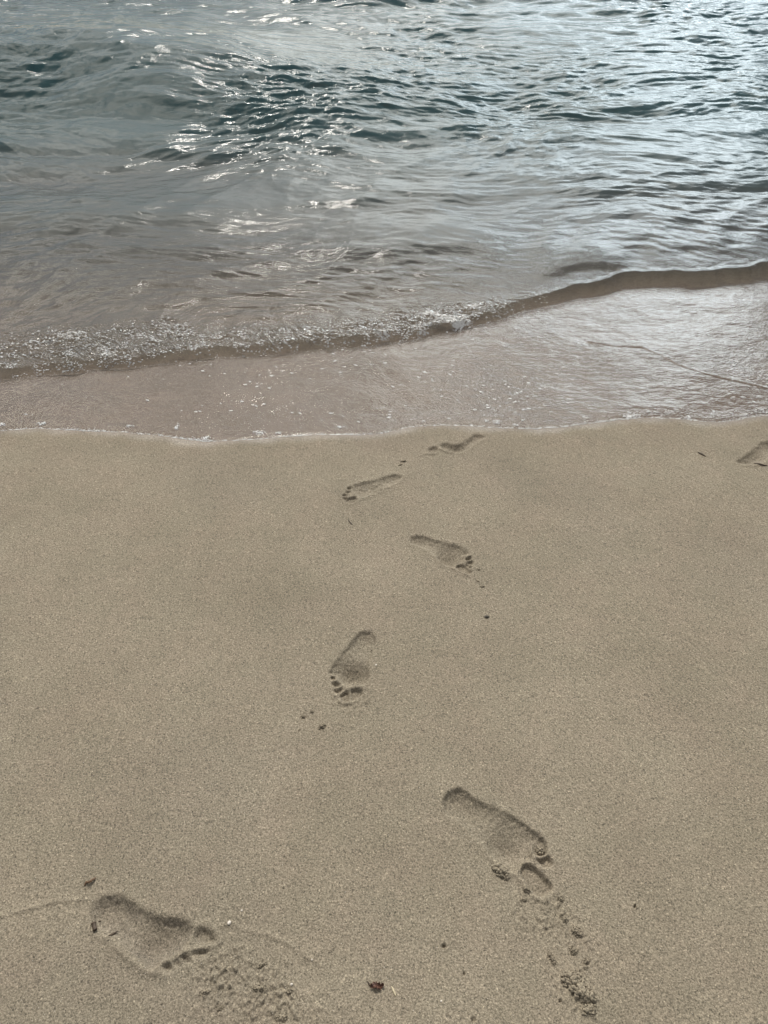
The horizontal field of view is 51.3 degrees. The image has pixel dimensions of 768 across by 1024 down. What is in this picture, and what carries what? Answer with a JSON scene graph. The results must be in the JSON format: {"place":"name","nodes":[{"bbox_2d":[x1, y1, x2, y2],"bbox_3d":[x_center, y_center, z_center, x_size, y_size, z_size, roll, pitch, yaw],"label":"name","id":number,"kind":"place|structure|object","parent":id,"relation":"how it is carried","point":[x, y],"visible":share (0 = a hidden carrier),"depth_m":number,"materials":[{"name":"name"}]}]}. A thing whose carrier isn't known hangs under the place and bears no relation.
{"place":"outdoors","nodes":[
{"label":"outdoors","id":0,"kind":"place"},
{"bbox_2d":[0,245,767,1023],"bbox_3d":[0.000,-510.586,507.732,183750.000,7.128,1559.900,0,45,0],"label":"beach sand","id":1,"kind":"structure","parent":0,"point":[576,519],"depth_m":2.12,"materials":[{"name":"beige sand"}]},
{"bbox_2d":[84,877,95,885],"bbox_3d":[-0.604,0.758,1.641,0.026,0.008,0.009,-21,49,-19],"label":"weed curl","id":2,"kind":"object","parent":1,"relation":"on","point":[91,880],"visible":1,"depth_m":1.64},
{"bbox_2d":[90,895,216,972],"bbox_3d":[-0.464,0.834,1.572,0.269,0.028,0.104,13,47,13],"label":"footprint","id":3,"kind":"object","parent":1,"relation":"on","point":[114,913],"visible":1,"depth_m":1.58},
{"bbox_2d":[91,921,97,930],"bbox_3d":[-0.570,0.816,1.577,0.011,0.012,0.017,-23,50,-21],"label":"wood stub","id":4,"kind":"object","parent":3,"relation":"on","point":[94,926],"visible":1,"depth_m":1.57,"materials":[{"name":"wood"}]},
{"bbox_2d":[199,988,210,994],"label":"sand clod","id":5,"kind":"object","parent":1,"relation":"on","point":[203,992],"visible":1,"depth_m":1.49,"materials":[{"name":"beige sand"}]},
{"bbox_2d":[215,1005,223,1011],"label":"sand clod","id":6,"kind":"object","parent":1,"relation":"on","point":[220,1007],"visible":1,"depth_m":1.47,"materials":[{"name":"beige sand"}]},
{"bbox_2d":[251,984,267,991],"bbox_3d":[-0.232,0.888,1.494,0.032,0.008,0.013,0,45,0],"label":"sand clod","id":7,"kind":"object","parent":1,"relation":"on","point":[259,987],"visible":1,"depth_m":1.49,"materials":[{"name":"beige sand"}]},
{"bbox_2d":[256,962,267,968],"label":"sand clod","id":8,"kind":"object","parent":1,"relation":"on","point":[261,964],"visible":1,"depth_m":1.52,"materials":[{"name":"beige sand"}]},
{"bbox_2d":[274,1013,288,1022],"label":"sand clod","id":9,"kind":"object","parent":1,"relation":"on","point":[282,1016],"visible":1,"depth_m":1.46,"materials":[{"name":"beige sand"}]},
{"bbox_2d":[286,987,292,995],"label":"sand clod","id":10,"kind":"object","parent":1,"relation":"on","point":[289,990],"visible":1,"depth_m":1.49,"materials":[{"name":"beige sand"}]},
{"bbox_2d":[318,723,326,729],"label":"sand clod","id":11,"kind":"object","parent":1,"relation":"on","point":[322,725],"visible":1,"depth_m":1.91,"materials":[{"name":"beige sand"}]},
{"bbox_2d":[329,630,376,701],"bbox_3d":[-0.083,0.399,2.064,0.106,0.041,0.232,7,46,7],"label":"footprint","id":12,"kind":"object","parent":1,"relation":"on","point":[350,666],"visible":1,"depth_m":2.07},
{"bbox_2d":[343,474,402,503],"bbox_3d":[-0.038,-0.084,2.596,0.223,0.017,0.077,-26,51,-23],"label":"footprint","id":13,"kind":"object","parent":1,"relation":"on","point":[368,488],"visible":1,"depth_m":2.60},
{"bbox_2d":[367,981,383,989],"bbox_3d":[-0.016,0.883,1.493,0.032,0.010,0.016,0,45,0],"label":"dead leaf","id":14,"kind":"object","parent":1,"relation":"on","point":[376,985],"visible":1,"depth_m":1.49,"materials":[{"name":"brown plant"}]},
{"bbox_2d":[0,457,766,1023],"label":"pale sand grains","id":15,"kind":"object","parent":1,"relation":"attached to","point":[342,827],"visible":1,"depth_m":1.68},
{"bbox_2d":[2,476,765,1023],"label":"dark sand grains","id":16,"kind":"object","parent":1,"relation":"attached to","point":[366,874],"visible":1,"depth_m":1.65},
{"bbox_2d":[410,535,473,573],"bbox_3d":[0.180,0.118,2.378,0.231,0.028,0.092,30,53,26],"label":"footprint","id":17,"kind":"object","parent":1,"relation":"on","point":[454,553],"visible":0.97,"depth_m":2.38},
{"bbox_2d":[429,434,484,452],"bbox_3d":[0.259,-0.227,2.761,0.222,0.020,0.073,-19,48,-18],"label":"footprint","id":18,"kind":"object","parent":1,"relation":"on","point":[465,445],"visible":1,"depth_m":2.76},
{"bbox_2d":[442,788,553,897],"bbox_3d":[0.254,0.696,1.724,0.294,0.030,0.113,34,54,29],"label":"footprint","id":19,"kind":"object","parent":1,"relation":"on","point":[506,834],"visible":1,"depth_m":1.73},
{"bbox_2d":[534,845,545,855],"bbox_3d":[0.331,0.718,1.699,0.023,0.009,0.024,-19,49,-18],"label":"sand clod","id":20,"kind":"object","parent":19,"relation":"on","point":[539,850],"visible":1,"depth_m":1.70,"materials":[{"name":"beige sand"}]},
{"bbox_2d":[491,861,510,880],"bbox_3d":[0.242,0.741,1.654,0.046,0.013,0.028,31,53,27],"label":"sand clod","id":21,"kind":"object","parent":1,"relation":"on","point":[499,869],"visible":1,"depth_m":1.65,"materials":[{"name":"beige sand"}]},
{"bbox_2d":[520,897,528,901],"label":"sand clod","id":22,"kind":"object","parent":1,"relation":"on","point":[522,899],"visible":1,"depth_m":1.61,"materials":[{"name":"beige sand"}]},
{"bbox_2d":[522,886,530,892],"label":"sand clod","id":23,"kind":"object","parent":1,"relation":"on","point":[525,888],"visible":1,"depth_m":1.63,"materials":[{"name":"beige sand"}]},
{"bbox_2d":[547,950,556,965],"bbox_3d":[0.322,0.854,1.533,0.013,0.007,0.030,-18,48,-17],"label":"sand clod","id":24,"kind":"object","parent":1,"relation":"on","point":[553,959],"visible":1,"depth_m":1.53,"materials":[{"name":"beige sand"}]},
{"bbox_2d":[557,895,564,902],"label":"sand clod","id":25,"kind":"object","parent":1,"relation":"on","point":[560,898],"visible":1,"depth_m":1.61,"materials":[{"name":"beige sand"}]},
{"bbox_2d":[561,915,567,922],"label":"sand clod","id":26,"kind":"object","parent":1,"relation":"on","point":[565,918],"visible":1,"depth_m":1.59,"materials":[{"name":"beige sand"}]},
{"bbox_2d":[560,968,584,986],"bbox_3d":[0.355,0.877,1.501,0.045,0.016,0.038,0,45,0],"label":"sand clod","id":27,"kind":"object","parent":1,"relation":"on","point":[571,976],"visible":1,"depth_m":1.50,"materials":[{"name":"beige sand"}]},
{"bbox_2d":[569,946,577,955],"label":"sand clod","id":28,"kind":"object","parent":1,"relation":"on","point":[574,950],"visible":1,"depth_m":1.54,"materials":[{"name":"beige sand"}]},
{"bbox_2d":[571,924,583,938],"bbox_3d":[0.379,0.822,1.569,0.024,0.009,0.027,0,45,0],"label":"sand clod","id":29,"kind":"object","parent":1,"relation":"on","point":[575,928],"visible":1,"depth_m":1.57,"materials":[{"name":"beige sand"}]},
{"bbox_2d":[568,982,596,1003],"bbox_3d":[0.369,0.890,1.484,0.051,0.016,0.039,0,45,0],"label":"sand clod","id":30,"kind":"object","parent":1,"relation":"on","point":[582,993],"visible":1,"depth_m":1.48,"materials":[{"name":"beige sand"}]},
{"bbox_2d":[583,958,590,964],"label":"sand clod","id":31,"kind":"object","parent":1,"relation":"on","point":[585,960],"visible":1,"depth_m":1.53,"materials":[{"name":"beige sand"}]},
{"bbox_2d":[580,1003,596,1016],"bbox_3d":[0.376,0.911,1.465,0.032,0.010,0.025,0,45,0],"label":"sand clod","id":32,"kind":"object","parent":1,"relation":"on","point":[587,1010],"visible":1,"depth_m":1.46,"materials":[{"name":"beige sand"}]},
{"bbox_2d":[737,441,767,464],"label":"footprint","id":33,"kind":"object","parent":1,"relation":"on","point":[759,454],"visible":1,"depth_m":2.73},
{"bbox_2d":[0,0,767,440],"bbox_3d":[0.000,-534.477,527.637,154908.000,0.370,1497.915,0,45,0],"label":"sea water","id":34,"kind":"structure","parent":0,"point":[344,132],"depth_m":4.73,"materials":[{"name":"liquid"}]},
{"bbox_2d":[0,287,559,378],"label":"wave froth","id":35,"kind":"object","parent":34,"relation":"on","point":[154,339],"visible":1,"depth_m":3.25,"materials":[{"name":"white liquid"}]},
{"bbox_2d":[4,285,767,427],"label":"foam flecks","id":36,"kind":"object","parent":34,"relation":"on","point":[561,362],"visible":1,"depth_m":3.11,"materials":[{"name":"white liquid"}]},
{"bbox_2d":[25,414,766,441],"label":"edge froth","id":37,"kind":"object","parent":34,"relation":"on","point":[416,424],"visible":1,"depth_m":2.84,"materials":[{"name":"white liquid"}]},
{"bbox_2d":[623,414,640,418],"bbox_3d":[0.893,-0.346,2.883,0.068,0.006,0.030,0,45,0],"label":"foam cluster","id":38,"kind":"object","parent":34,"relation":"on","point":[631,415],"visible":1,"depth_m":2.88,"materials":[{"name":"white liquid"}]}
]}

